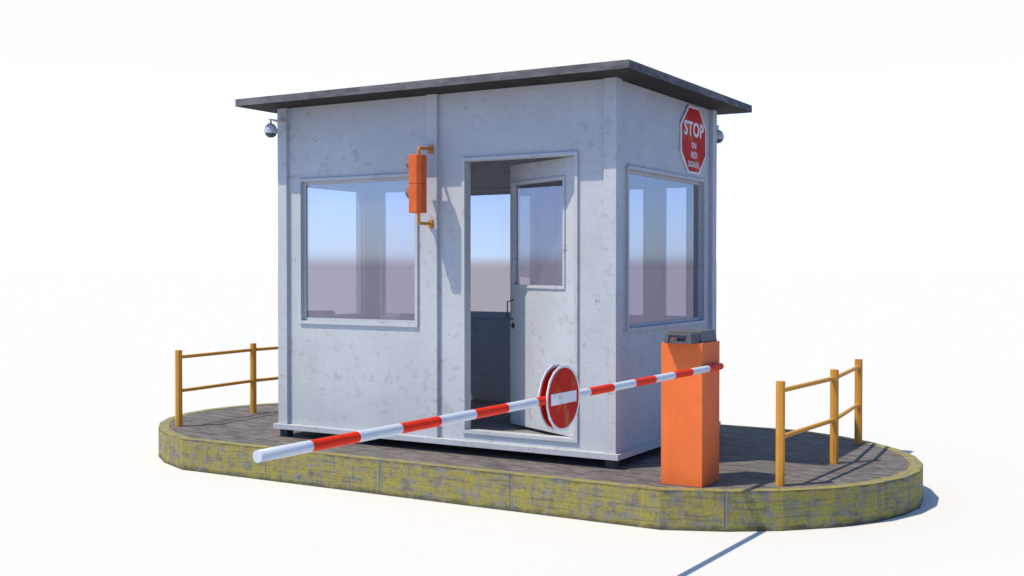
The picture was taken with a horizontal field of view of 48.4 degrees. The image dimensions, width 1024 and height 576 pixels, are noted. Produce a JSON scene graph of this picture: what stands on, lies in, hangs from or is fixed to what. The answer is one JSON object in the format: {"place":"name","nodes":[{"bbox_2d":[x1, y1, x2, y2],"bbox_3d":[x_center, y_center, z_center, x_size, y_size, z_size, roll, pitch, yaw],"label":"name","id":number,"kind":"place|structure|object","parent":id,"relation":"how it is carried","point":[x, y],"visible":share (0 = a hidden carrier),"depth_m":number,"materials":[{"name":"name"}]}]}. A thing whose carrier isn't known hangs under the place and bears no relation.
{"place":"outdoors","nodes":[
{"label":"outdoors","id":0,"kind":"place"},
{"bbox_2d":[0,268,1023,575],"bbox_3d":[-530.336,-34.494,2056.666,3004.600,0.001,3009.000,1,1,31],"label":"paved ground","id":1,"kind":"structure","parent":0,"point":[92,482],"depth_m":11.67,"materials":[{"name":"white"}]},
{"bbox_2d":[158,403,922,531],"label":"kerb","id":2,"kind":"structure","parent":1,"relation":"on","point":[770,509],"depth_m":7.85,"materials":[{"name":"yellow paint"}]},
{"bbox_2d":[0,0,1023,268],"label":"sky","id":3,"kind":"structure","parent":0,"point":[877,134],"materials":[{"name":"white"}]},
{"bbox_2d":[169,404,909,488],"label":"pavement","id":4,"kind":"structure","parent":0,"point":[747,458],"depth_m":8.74,"materials":[{"name":"concrete"}]},
{"bbox_2d":[175,343,277,426],"bbox_3d":[-2.545,0.899,11.341,0.144,0.696,2.177,1,1,31],"label":"safety railing","id":5,"kind":"object","parent":4,"relation":"on","point":[252,381],"visible":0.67,"depth_m":10.88,"materials":[{"name":"yellow metal"}]},
{"bbox_2d":[253,329,723,487],"bbox_3d":[0.203,0.829,5.945,0.343,1.027,4.366,1,1,31],"label":"boom barrier","id":6,"kind":"object","parent":4,"relation":"on","point":[692,366],"visible":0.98,"depth_m":7.53,"materials":[{"name":"orange metal"}]},
{"bbox_2d":[538,364,560,430],"bbox_3d":[0.224,0.565,5.883,0.008,0.336,0.337,1,1,33],"label":"no entry sign","id":7,"kind":"object","parent":6,"relation":"attached to","point":[543,392],"visible":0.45,"depth_m":5.79,"materials":[{"name":"metal"}]},
{"bbox_2d":[546,365,579,430],"bbox_3d":[0.264,0.565,5.857,0.008,0.336,0.337,1,1,33],"label":"no entry sign","id":8,"kind":"object","parent":6,"relation":"attached to","point":[562,397],"visible":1,"depth_m":5.85,"materials":[{"name":"red metal"}]},
{"bbox_2d":[235,59,751,468],"bbox_3d":[-0.116,-0.162,9.834,3.642,2.872,2.577,1,1,31],"label":"guard booth","id":9,"kind":"object","parent":4,"relation":"on","point":[571,213],"visible":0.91,"depth_m":9.03,"materials":[{"name":"metal"}]},
{"bbox_2d":[264,119,285,137],"bbox_3d":[-2.010,-1.346,9.637,0.113,0.158,0.206,1,1,31],"label":"security camera","id":10,"kind":"object","parent":9,"relation":"attached to","point":[270,129],"visible":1,"depth_m":9.57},
{"bbox_2d":[298,173,417,326],"bbox_3d":[-1.262,-0.307,9.406,1.252,1.246,0.090,1,1,31],"label":"window","id":11,"kind":"structure","parent":9,"relation":"in","point":[358,235],"depth_m":9.42,"materials":[{"name":"clear glass"}]},
{"bbox_2d":[405,145,432,227],"bbox_3d":[-0.718,-0.795,8.867,0.161,0.651,0.237,1,1,31],"label":"traffic light","id":12,"kind":"object","parent":9,"relation":"attached to","point":[416,190],"visible":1,"depth_m":8.76,"materials":[{"name":"orange plastic"}]},
{"bbox_2d":[471,188,509,317],"bbox_3d":[-0.288,-0.336,11.058,1.252,1.246,0.090,1,1,31],"label":"window","id":13,"kind":"structure","parent":9,"relation":"in","point":[490,208],"depth_m":11.00,"materials":[{"name":"clear glass"}]},
{"bbox_2d":[507,156,573,437],"bbox_3d":[0.260,0.061,8.815,0.902,2.078,0.426,1,1,38],"label":"door","id":14,"kind":"structure","parent":9,"relation":"in","point":[541,318],"depth_m":8.83,"materials":[{"name":"grey metal"}]},
{"bbox_2d":[626,165,705,331],"bbox_3d":[1.214,-0.301,9.067,0.090,1.246,1.598,1,1,31],"label":"window","id":15,"kind":"structure","parent":9,"relation":"in","point":[666,212],"depth_m":9.07,"materials":[{"name":"clear glass"}]},
{"bbox_2d":[680,105,705,174],"bbox_3d":[1.509,-1.228,9.476,0.016,0.558,0.558,1,1,31],"label":"stop sign","id":16,"kind":"object","parent":9,"relation":"attached to","point":[692,140],"visible":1,"depth_m":9.45,"materials":[{"name":"red metal"}]},
{"bbox_2d":[717,125,723,143],"bbox_3d":[1.790,-1.352,10.006,0.113,0.158,0.206,1,1,31],"label":"security camera","id":17,"kind":"object","parent":9,"relation":"attached to","point":[720,136],"visible":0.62,"depth_m":10.00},
{"bbox_2d":[775,359,862,485],"bbox_3d":[2.354,0.950,8.455,0.144,0.696,2.177,1,1,31],"label":"safety railing","id":18,"kind":"object","parent":4,"relation":"on","point":[835,415],"visible":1,"depth_m":8.40,"materials":[{"name":"yellow metal"}]}
]}

